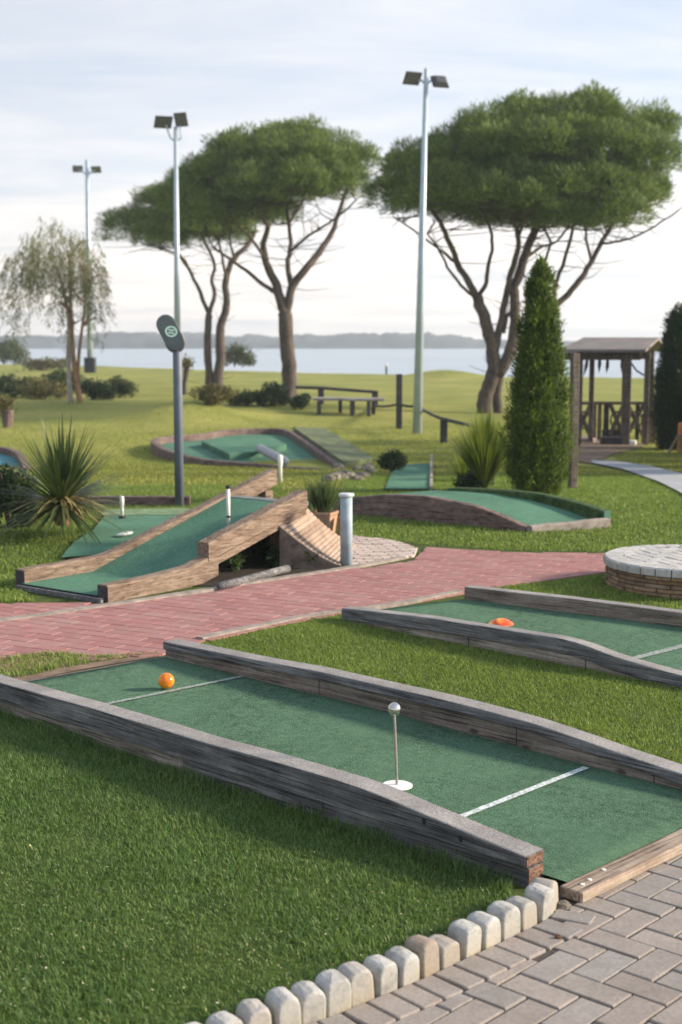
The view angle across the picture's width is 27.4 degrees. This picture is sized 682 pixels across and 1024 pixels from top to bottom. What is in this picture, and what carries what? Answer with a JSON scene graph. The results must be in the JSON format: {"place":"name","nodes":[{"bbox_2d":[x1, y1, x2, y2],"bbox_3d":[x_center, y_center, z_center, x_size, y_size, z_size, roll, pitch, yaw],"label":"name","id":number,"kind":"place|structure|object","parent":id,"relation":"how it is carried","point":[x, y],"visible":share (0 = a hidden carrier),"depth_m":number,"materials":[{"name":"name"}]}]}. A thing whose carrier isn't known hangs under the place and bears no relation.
{"place":"outdoors","nodes":[
{"label":"outdoors","id":0,"kind":"place"},
{"bbox_2d":[0,483,285,582],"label":"lawn grass","id":1,"kind":"structure","parent":0,"point":[195,489],"depth_m":12.85,"materials":[{"name":"plant"}]},
{"bbox_2d":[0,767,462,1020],"bbox_3d":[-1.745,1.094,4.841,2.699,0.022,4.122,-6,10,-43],"label":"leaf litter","id":2,"kind":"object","parent":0,"point":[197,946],"visible":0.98,"depth_m":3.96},
{"bbox_2d":[0,547,605,672],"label":"red brick path","id":3,"kind":"structure","parent":0,"point":[151,626],"depth_m":9.05,"materials":[{"name":"brick"}]},
{"bbox_2d":[0,349,660,377],"bbox_3d":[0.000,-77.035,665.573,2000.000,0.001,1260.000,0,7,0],"label":"sea","id":4,"kind":"structure","parent":0,"point":[367,361],"depth_m":323.40,"materials":[{"name":"liquid"}]},
{"bbox_2d":[0,331,661,348],"bbox_3d":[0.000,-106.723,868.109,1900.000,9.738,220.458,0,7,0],"label":"shore","id":5,"kind":"structure","parent":0,"point":[154,340],"depth_m":770.18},
{"bbox_2d":[0,364,681,1023],"bbox_3d":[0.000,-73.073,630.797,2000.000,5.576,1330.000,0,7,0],"label":"ground","id":6,"kind":"structure","parent":0,"point":[450,394],"depth_m":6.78,"materials":[{"name":"plant"}]},
{"bbox_2d":[0,392,18,427],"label":"barrel planter","id":7,"kind":"object","parent":6,"relation":"on","point":[7,412],"visible":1,"depth_m":34.34,"materials":[{"name":"beige plant"}]},
{"bbox_2d":[0,447,29,470],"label":"golf lane","id":8,"kind":"structure","parent":6,"relation":"on","point":[5,455],"depth_m":24.84,"materials":[{"name":"blue carpet"}]},
{"bbox_2d":[0,336,30,363],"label":"shrub","id":9,"kind":"object","parent":6,"relation":"on","point":[7,354],"visible":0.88,"depth_m":126.17,"materials":[{"name":"green plant"}]},
{"bbox_2d":[0,576,35,602],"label":"lawn grass","id":10,"kind":"structure","parent":6,"relation":"on","point":[24,594],"depth_m":9.37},
{"bbox_2d":[0,373,36,397],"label":"shrub","id":11,"kind":"object","parent":6,"relation":"on","point":[6,382],"visible":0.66,"depth_m":52.32,"materials":[{"name":"green plant"}]},
{"bbox_2d":[0,461,38,527],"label":"shrub","id":12,"kind":"object","parent":6,"relation":"on","point":[9,497],"visible":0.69,"depth_m":12.65,"materials":[{"name":"green plant"}]},
{"bbox_2d":[12,375,73,399],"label":"shrub","id":13,"kind":"object","parent":6,"relation":"on","point":[40,389],"visible":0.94,"depth_m":50.83,"materials":[{"name":"green plant"}]},
{"bbox_2d":[21,356,71,370],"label":"shrub","id":14,"kind":"object","parent":6,"relation":"on","point":[41,364],"visible":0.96,"depth_m":97.44,"materials":[{"name":"green plant"}]},
{"bbox_2d":[0,216,118,402],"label":"drooping tree","id":15,"kind":"object","parent":6,"relation":"on","point":[70,281],"visible":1,"depth_m":41.53,"materials":[{"name":"green plant"}]},
{"bbox_2d":[38,366,85,389],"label":"shrub","id":16,"kind":"object","parent":6,"relation":"on","point":[54,376],"visible":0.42,"depth_m":60.37,"materials":[{"name":"green plant"}]},
{"bbox_2d":[0,414,150,548],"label":"yucca","id":17,"kind":"object","parent":6,"relation":"on","point":[60,479],"visible":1,"depth_m":11.93,"materials":[{"name":"green plant"}]},
{"bbox_2d":[3,656,154,680],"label":"bare earth","id":18,"kind":"structure","parent":6,"relation":"on","point":[60,669],"depth_m":7.30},
{"bbox_2d":[0,649,157,677],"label":"lawn grass","id":19,"kind":"structure","parent":18,"relation":"on","point":[49,666],"depth_m":7.41,"materials":[{"name":"plant"}]},
{"bbox_2d":[72,160,101,372],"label":"floodlight mast","id":20,"kind":"object","parent":6,"relation":"on","point":[89,363],"visible":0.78,"depth_m":91.48,"materials":[{"name":"metal"}]},
{"bbox_2d":[72,377,117,399],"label":"shrub","id":21,"kind":"object","parent":6,"relation":"on","point":[94,390],"visible":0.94,"depth_m":49.96,"materials":[{"name":"green plant"}]},
{"bbox_2d":[106,375,138,397],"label":"shrub","id":22,"kind":"object","parent":6,"relation":"on","point":[123,387],"visible":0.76,"depth_m":51.99,"materials":[{"name":"green plant"}]},
{"bbox_2d":[62,496,190,556],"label":"golf lane","id":23,"kind":"structure","parent":6,"relation":"on","point":[106,532],"depth_m":12.98,"materials":[{"name":"green carpet"}]},
{"bbox_2d":[119,496,125,518],"bbox_3d":[-2.066,-0.030,13.210,0.068,0.243,0.068,0,7,0],"label":"golf pin","id":24,"kind":"object","parent":23,"relation":"on","point":[121,507],"visible":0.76,"depth_m":13.19,"materials":[{"name":"white plastic"}]},
{"bbox_2d":[115,531,132,535],"bbox_3d":[-1.857,0.184,11.987,0.150,0.015,0.150,-10,7,1],"label":"cup disc","id":25,"kind":"object","parent":23,"relation":"on","point":[123,533],"visible":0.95,"depth_m":11.94,"materials":[{"name":"white plastic"}]},
{"bbox_2d":[15,468,307,603],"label":"golf ramp","id":26,"kind":"structure","parent":6,"relation":"on","point":[197,545],"depth_m":10.11,"materials":[{"name":"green wood"}]},
{"bbox_2d":[226,485,230,525],"bbox_3d":[-0.837,-0.033,10.400,0.038,0.343,0.038,0,7,0],"label":"golf pin","id":27,"kind":"object","parent":26,"relation":"on","point":[228,487],"visible":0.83,"depth_m":10.38,"materials":[{"name":"white plastic"}]},
{"bbox_2d":[156,315,185,506],"bbox_3d":[-1.733,-0.972,14.360,0.296,2.087,0.123,-2,7,-13],"label":"sign post","id":28,"kind":"object","parent":6,"relation":"on","point":[173,338],"visible":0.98,"depth_m":14.32,"materials":[{"name":"grey metal"}]},
{"bbox_2d":[153,112,188,330],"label":"floodlight mast","id":29,"kind":"object","parent":6,"relation":"on","point":[180,119],"visible":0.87,"depth_m":43.07,"materials":[{"name":"metal"}]},
{"bbox_2d":[182,353,196,394],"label":"palm","id":30,"kind":"object","parent":6,"relation":"on","point":[187,363],"visible":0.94,"depth_m":54.57,"materials":[{"name":"plant"}]},
{"bbox_2d":[89,166,292,386],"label":"stone pine","id":31,"kind":"object","parent":6,"relation":"on","point":[149,225],"visible":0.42,"depth_m":60.11,"materials":[{"name":"green plant"}]},
{"bbox_2d":[0,556,405,621],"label":"path kerb","id":32,"kind":"structure","parent":6,"relation":"on","point":[214,588],"depth_m":9.41,"materials":[{"name":"concrete"}]},
{"bbox_2d":[187,382,238,405],"bbox_3d":[-3.361,-3.109,36.922,1.209,0.677,1.060,6,9,40],"label":"shrub","id":33,"kind":"object","parent":6,"relation":"on","point":[212,395],"visible":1,"depth_m":36.72,"materials":[{"name":"green plant"}]},
{"bbox_2d":[205,1011,242,1023],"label":"edging stone","id":34,"kind":"object","parent":6,"relation":"on","point":[222,1017],"visible":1,"depth_m":3.37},
{"bbox_2d":[215,342,256,367],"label":"shrub","id":35,"kind":"object","parent":6,"relation":"on","point":[243,360],"visible":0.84,"depth_m":89.12,"materials":[{"name":"green plant"}]},
{"bbox_2d":[225,388,261,405],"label":"shrub","id":36,"kind":"object","parent":6,"relation":"on","point":[246,397],"visible":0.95,"depth_m":40.88,"materials":[{"name":"green plant"}]},
{"bbox_2d":[151,428,342,469],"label":"golf lane","id":37,"kind":"structure","parent":6,"relation":"on","point":[233,447],"depth_m":26.57,"materials":[{"name":"carpet"}]},
{"bbox_2d":[255,444,288,465],"bbox_3d":[-1.183,-0.973,23.727,0.156,0.154,2.968,-1,7,-11],"label":"pipe obstacle","id":38,"kind":"object","parent":37,"relation":"on","point":[267,452],"visible":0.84,"depth_m":23.46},
{"bbox_2d":[235,999,271,1023],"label":"edging stone","id":39,"kind":"object","parent":6,"relation":"on","point":[252,1011],"visible":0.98,"depth_m":3.42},
{"bbox_2d":[193,556,329,585],"bbox_3d":[-0.524,0.291,11.521,1.008,0.001,3.628,0,7,0],"label":"soil bed","id":40,"kind":"object","parent":6,"relation":"on","point":[251,565],"visible":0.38,"depth_m":10.37,"materials":[{"name":"soil"}]},
{"bbox_2d":[222,553,247,570],"bbox_3d":[-0.780,0.330,10.337,0.254,0.211,0.237,-6,9,-40],"label":"shade plant","id":41,"kind":"object","parent":40,"relation":"on","point":[234,562],"visible":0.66,"depth_m":10.32,"materials":[{"name":"green plant"}]},
{"bbox_2d":[216,565,290,589],"bbox_3d":[-0.600,0.463,9.919,0.082,0.064,0.877,4,8,30],"label":"drain log","id":42,"kind":"object","parent":40,"relation":"on","point":[236,582],"visible":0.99,"depth_m":9.84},
{"bbox_2d":[249,540,269,558],"bbox_3d":[-0.625,0.267,10.878,0.259,0.206,0.248,-4,8,-27],"label":"shade plant","id":43,"kind":"object","parent":40,"relation":"on","point":[260,547],"visible":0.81,"depth_m":10.87,"materials":[{"name":"green plant"}]},
{"bbox_2d":[263,545,279,566],"bbox_3d":[-0.488,0.341,10.529,0.208,0.171,0.228,0,7,0],"label":"shade plant","id":44,"kind":"object","parent":40,"relation":"on","point":[272,557],"visible":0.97,"depth_m":10.50,"materials":[{"name":"green plant"}]},
{"bbox_2d":[302,549,322,562],"bbox_3d":[-0.250,0.351,10.514,0.272,0.164,0.218,-6,9,-41],"label":"shade plant","id":45,"kind":"object","parent":40,"relation":"on","point":[310,559],"visible":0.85,"depth_m":10.44,"materials":[{"name":"green plant"}]},
{"bbox_2d":[152,111,383,397],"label":"stone pine","id":46,"kind":"object","parent":6,"relation":"on","point":[279,162],"visible":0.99,"depth_m":47.93,"materials":[{"name":"green plant"}]},
{"bbox_2d":[253,381,291,406],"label":"shrub","id":47,"kind":"object","parent":6,"relation":"on","point":[271,394],"visible":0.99,"depth_m":40.80,"materials":[{"name":"green plant"}]},
{"bbox_2d":[278,455,282,482],"bbox_3d":[-0.773,-0.543,17.827,0.064,0.375,0.064,0,7,0],"label":"golf pin","id":48,"kind":"object","parent":6,"relation":"on","point":[280,460],"visible":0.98,"depth_m":17.80,"materials":[{"name":"white plastic"}]},
{"bbox_2d":[264,987,300,1023],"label":"edging stone","id":49,"kind":"object","parent":6,"relation":"on","point":[282,1004],"visible":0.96,"depth_m":3.46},
{"bbox_2d":[288,392,310,409],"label":"shrub","id":50,"kind":"object","parent":6,"relation":"on","point":[301,401],"visible":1,"depth_m":40.10,"materials":[{"name":"green plant"}]},
{"bbox_2d":[290,981,325,1023],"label":"edging stone","id":51,"kind":"object","parent":6,"relation":"on","point":[310,996],"visible":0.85,"depth_m":3.50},
{"bbox_2d":[279,509,356,568],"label":"slatted slope","id":52,"kind":"structure","parent":6,"relation":"on","point":[309,531],"depth_m":10.53,"materials":[{"name":"wood"}]},
{"bbox_2d":[318,387,323,403],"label":"fence post","id":53,"kind":"object","parent":6,"relation":"on","point":[320,391],"visible":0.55,"depth_m":41.84,"materials":[{"name":"brown wood"}]},
{"bbox_2d":[295,386,374,392],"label":"fence rail","id":54,"kind":"object","parent":53,"relation":"attached to","point":[337,389],"visible":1,"depth_m":41.77,"materials":[{"name":"brown wood"}]},
{"bbox_2d":[295,473,358,532],"bbox_3d":[-0.131,-0.092,12.314,0.585,0.579,0.466,1,7,10],"label":"potted plant","id":55,"kind":"object","parent":6,"relation":"on","point":[321,499],"visible":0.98,"depth_m":12.29,"materials":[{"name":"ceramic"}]},
{"bbox_2d":[322,474,335,481],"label":"rock","id":56,"kind":"object","parent":6,"relation":"on","point":[328,477],"visible":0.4,"depth_m":18.43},
{"bbox_2d":[196,590,462,639],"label":"path kerb","id":57,"kind":"structure","parent":6,"relation":"on","point":[309,615],"depth_m":8.65,"materials":[{"name":"concrete"}]},
{"bbox_2d":[314,969,350,1017],"bbox_3d":[-0.023,1.236,3.578,0.079,0.125,0.071,-6,10,-35],"label":"edging stone","id":58,"kind":"object","parent":6,"relation":"on","point":[334,985],"visible":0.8,"depth_m":3.55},
{"bbox_2d":[293,427,373,466],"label":"mossy ramp","id":59,"kind":"structure","parent":6,"relation":"on","point":[336,447],"depth_m":25.87,"materials":[{"name":"carpet"}]},
{"bbox_2d":[329,473,340,478],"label":"rock","id":60,"kind":"object","parent":6,"relation":"on","point":[338,475],"visible":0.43,"depth_m":18.86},
{"bbox_2d":[331,463,344,467],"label":"rock","id":61,"kind":"object","parent":6,"relation":"on","point":[334,465],"visible":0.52,"depth_m":21.83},
{"bbox_2d":[0,639,681,902],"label":"golf lane","id":62,"kind":"structure","parent":6,"relation":"on","point":[525,799],"depth_m":5.52,"materials":[{"name":"green carpet"}]},
{"bbox_2d":[158,673,173,688],"bbox_3d":[-0.831,0.803,6.658,0.076,0.076,0.076,-34,17,13],"label":"golf ball","id":63,"kind":"object","parent":62,"relation":"on","point":[165,680],"visible":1,"depth_m":6.63,"materials":[{"name":"orange"}]},
{"bbox_2d":[383,702,412,790],"bbox_3d":[0.209,0.866,5.218,0.116,0.321,0.116,0,7,0],"label":"golf pin","id":64,"kind":"object","parent":62,"relation":"on","point":[394,709],"visible":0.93,"depth_m":5.21,"materials":[{"name":"white plastic"}]},
{"bbox_2d":[0,400,681,498],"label":"lawn grass","id":65,"kind":"structure","parent":6,"relation":"on","point":[229,473],"depth_m":24.43,"materials":[{"name":"plant"}]},
{"bbox_2d":[339,493,353,566],"bbox_3d":[0.040,0.159,10.548,0.118,0.611,0.118,0,7,0],"label":"bollard","id":66,"kind":"object","parent":6,"relation":"on","point":[345,529],"visible":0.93,"depth_m":10.51,"materials":[{"name":"metal"}]},
{"bbox_2d":[313,397,383,416],"bbox_3d":[0.205,-2.925,39.225,1.978,0.544,1.130,0,7,0],"label":"picnic table","id":67,"kind":"object","parent":6,"relation":"on","point":[370,408],"visible":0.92,"depth_m":38.93,"materials":[{"name":"brown wood"}]},
{"bbox_2d":[337,961,373,1007],"bbox_3d":[0.034,1.231,3.631,0.080,0.121,0.073,-8,8,-35],"label":"edging stone","id":68,"kind":"object","parent":6,"relation":"on","point":[358,976],"visible":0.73,"depth_m":3.60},
{"bbox_2d":[350,475,363,480],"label":"rock","id":69,"kind":"object","parent":6,"relation":"on","point":[356,477],"visible":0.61,"depth_m":18.63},
{"bbox_2d":[363,467,374,472],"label":"rock","id":70,"kind":"object","parent":6,"relation":"on","point":[369,469],"visible":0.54,"depth_m":20.59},
{"bbox_2d":[372,391,377,407],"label":"fence post","id":71,"kind":"object","parent":6,"relation":"on","point":[374,393],"visible":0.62,"depth_m":41.49,"materials":[{"name":"brown wood"}]},
{"bbox_2d":[363,954,397,997],"bbox_3d":[0.101,1.227,3.687,0.074,0.110,0.073,6,8,44],"label":"edging stone","id":72,"kind":"object","parent":6,"relation":"on","point":[383,970],"visible":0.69,"depth_m":3.66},
{"bbox_2d":[376,447,407,471],"bbox_3d":[0.766,-0.753,20.961,0.492,0.426,0.374,0,7,0],"label":"shrub","id":73,"kind":"object","parent":6,"relation":"on","point":[392,460],"visible":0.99,"depth_m":20.92,"materials":[{"name":"green plant"}]},
{"bbox_2d":[396,374,401,428],"bbox_3d":[1.435,-2.630,34.564,0.150,1.546,0.150,0,7,0],"label":"fence post","id":74,"kind":"object","parent":6,"relation":"on","point":[398,401],"visible":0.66,"depth_m":34.48,"materials":[{"name":"brown wood"}]},
{"bbox_2d":[375,403,442,418],"bbox_3d":[1.538,-2.580,35.379,0.476,0.438,12.166,-1,7,-7],"label":"fence rail","id":75,"kind":"object","parent":74,"relation":"attached to","point":[423,410],"visible":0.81,"depth_m":34.42,"materials":[{"name":"brown wood"}]},
{"bbox_2d":[384,946,419,988],"bbox_3d":[0.160,1.221,3.737,0.072,0.113,0.078,-10,14,-43],"label":"edging stone","id":76,"kind":"object","parent":6,"relation":"on","point":[405,960],"visible":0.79,"depth_m":3.71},
{"bbox_2d":[385,454,432,490],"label":"golf lane","id":77,"kind":"structure","parent":6,"relation":"on","point":[409,476],"depth_m":18.83,"materials":[{"name":"carpet"}]},
{"bbox_2d":[404,934,438,979],"bbox_3d":[0.217,1.212,3.789,0.075,0.123,0.073,5,9,43],"label":"edging stone","id":78,"kind":"object","parent":6,"relation":"on","point":[424,949],"visible":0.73,"depth_m":3.76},
{"bbox_2d":[402,68,448,433],"bbox_3d":[1.921,-5.847,32.250,1.065,8.485,0.344,-1,7,-6],"label":"floodlight mast","id":79,"kind":"object","parent":6,"relation":"on","point":[414,78],"visible":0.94,"depth_m":32.22,"materials":[{"name":"metal"}]},
{"bbox_2d":[201,613,681,763],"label":"lawn grass","id":80,"kind":"structure","parent":6,"relation":"on","point":[469,671],"depth_m":7.13,"materials":[{"name":"plant"}]},
{"bbox_2d":[428,934,459,970],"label":"edging stone","id":81,"kind":"object","parent":6,"relation":"on","point":[449,952],"visible":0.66,"depth_m":3.82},
{"bbox_2d":[440,418,447,442],"bbox_3d":[2.158,-1.615,29.401,0.150,0.718,0.150,0,7,0],"label":"fence post","id":82,"kind":"object","parent":6,"relation":"on","point":[443,430],"visible":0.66,"depth_m":29.32,"materials":[{"name":"brown wood"}]},
{"bbox_2d":[443,418,478,428],"bbox_3d":[2.533,-1.767,28.375,0.085,0.187,2.142,-3,7,-21],"label":"fence rail","id":83,"kind":"object","parent":82,"relation":"attached to","point":[453,421],"visible":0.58,"depth_m":28.74,"materials":[{"name":"brown wood"}]},
{"bbox_2d":[447,919,481,959],"bbox_3d":[0.343,1.200,3.910,0.072,0.113,0.080,8,8,39],"label":"edging stone","id":84,"kind":"object","parent":6,"relation":"on","point":[466,935],"visible":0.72,"depth_m":3.88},
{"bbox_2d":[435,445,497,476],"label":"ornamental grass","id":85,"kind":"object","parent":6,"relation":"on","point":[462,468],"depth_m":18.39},
{"bbox_2d":[334,487,610,532],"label":"golf lane","id":86,"kind":"structure","parent":6,"relation":"on","point":[515,510],"depth_m":13.05,"materials":[{"name":"carpet"}]},
{"bbox_2d":[450,470,494,487],"bbox_3d":[1.559,-0.345,16.514,0.540,0.311,0.386,0,7,0],"label":"shrub","id":87,"kind":"object","parent":6,"relation":"on","point":[468,479],"visible":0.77,"depth_m":16.45,"materials":[{"name":"green plant"}]},
{"bbox_2d":[466,911,500,950],"bbox_3d":[0.401,1.193,3.970,0.078,0.111,0.081,6,9,42],"label":"edging stone","id":88,"kind":"object","parent":6,"relation":"on","point":[489,925],"visible":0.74,"depth_m":3.94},
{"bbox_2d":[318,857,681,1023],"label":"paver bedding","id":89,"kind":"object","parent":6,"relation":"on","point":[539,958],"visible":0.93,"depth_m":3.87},
{"bbox_2d":[557,900,571,909],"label":"broken stone","id":90,"kind":"object","parent":89,"relation":"on","point":[564,905],"visible":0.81,"depth_m":4.21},
{"bbox_2d":[486,901,519,941],"bbox_3d":[0.465,1.184,4.031,0.082,0.117,0.074,-7,10,-42],"label":"edging stone","id":91,"kind":"object","parent":6,"relation":"on","point":[506,914],"visible":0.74,"depth_m":4.00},
{"bbox_2d":[342,585,681,687],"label":"golf lane","id":92,"kind":"structure","parent":6,"relation":"on","point":[637,641],"depth_m":8.04,"materials":[{"name":"carpet"}]},
{"bbox_2d":[488,618,513,625],"bbox_3d":[0.937,0.724,8.210,0.204,0.204,0.204,18,-1,33],"label":"golf ball","id":93,"kind":"object","parent":92,"relation":"on","point":[502,621],"visible":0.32,"depth_m":8.16,"materials":[{"name":"orange"}]},
{"bbox_2d":[357,78,681,413],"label":"stone pine","id":94,"kind":"object","parent":6,"relation":"on","point":[543,163],"visible":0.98,"depth_m":38.18,"materials":[{"name":"green plant"}]},
{"bbox_2d":[506,896,536,931],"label":"edging stone","id":95,"kind":"object","parent":6,"relation":"on","point":[527,908],"visible":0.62,"depth_m":4.06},
{"bbox_2d":[496,252,579,495],"bbox_3d":[2.131,-1.378,15.161,0.945,2.852,0.933,0,7,0],"label":"cypress","id":96,"kind":"object","parent":6,"relation":"on","point":[536,452],"visible":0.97,"depth_m":14.98,"materials":[{"name":"green plant"}]},
{"bbox_2d":[524,883,553,922],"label":"edging stone","id":97,"kind":"object","parent":6,"relation":"on","point":[541,896],"visible":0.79,"depth_m":4.12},
{"bbox_2d":[530,877,557,912],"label":"edging stone","id":98,"kind":"object","parent":6,"relation":"on","point":[552,884],"visible":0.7,"depth_m":4.20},
{"bbox_2d":[568,353,579,488],"bbox_3d":[2.795,-0.989,16.830,0.090,1.825,0.090,-2,7,-18],"label":"wooden post","id":99,"kind":"object","parent":6,"relation":"on","point":[574,379],"visible":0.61,"depth_m":16.77,"materials":[{"name":"wood"}]},
{"bbox_2d":[562,337,662,444],"bbox_3d":[5.786,-2.513,29.488,2.693,2.314,2.000,0,7,0],"label":"shelter","id":100,"kind":"object","parent":6,"relation":"on","point":[626,351],"visible":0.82,"depth_m":28.85,"materials":[{"name":"brown wood"}]},
{"bbox_2d":[603,544,681,599],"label":"brick plinth","id":101,"kind":"structure","parent":6,"relation":"on","point":[652,570],"depth_m":9.46,"materials":[{"name":"brown stone"}]},
{"bbox_2d":[646,301,681,449],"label":"cypress","id":102,"kind":"object","parent":6,"relation":"on","point":[666,411],"visible":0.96,"depth_m":27.54,"materials":[{"name":"green plant"}]},
{"bbox_2d":[667,422,681,453],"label":"wooden stand","id":103,"kind":"object","parent":6,"relation":"on","point":[678,438],"visible":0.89,"depth_m":26.88,"materials":[{"name":"orange paint"}]},
{"bbox_2d":[0,0,681,340],"label":"sky","id":104,"kind":"structure","parent":0,"point":[81,80],"materials":[{"name":"white"}]},
{"bbox_2d":[352,535,417,564],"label":"whitewashed paving","id":105,"kind":"structure","parent":0,"point":[367,549],"depth_m":11.33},
{"bbox_2d":[445,407,509,487],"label":"ornamental grass","id":106,"kind":"object","parent":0,"point":[483,460],"depth_m":16.24,"materials":[{"name":"plant"}]},
{"bbox_2d":[309,854,681,1023],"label":"paver path","id":107,"kind":"structure","parent":0,"point":[643,1004],"depth_m":3.76,"materials":[{"name":"concrete"}]},
{"bbox_2d":[338,473,681,551],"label":"lawn grass","id":108,"kind":"structure","parent":0,"point":[628,485],"depth_m":13.21,"materials":[{"name":"plant"}]},
{"bbox_2d":[493,572,681,609],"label":"lawn grass","id":109,"kind":"structure","parent":0,"point":[571,587],"depth_m":9.50,"materials":[{"name":"plant"}]},
{"bbox_2d":[578,436,645,462],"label":"bare earth","id":110,"kind":"structure","parent":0,"point":[589,452],"depth_m":27.45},
{"bbox_2d":[582,437,595,441],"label":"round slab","id":111,"kind":"structure","parent":110,"relation":"on","point":[585,439],"depth_m":29.40,"materials":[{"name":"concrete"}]},
{"bbox_2d":[592,460,681,492],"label":"grey path","id":112,"kind":"structure","parent":0,"point":[672,481],"depth_m":20.27,"materials":[{"name":"concrete"}]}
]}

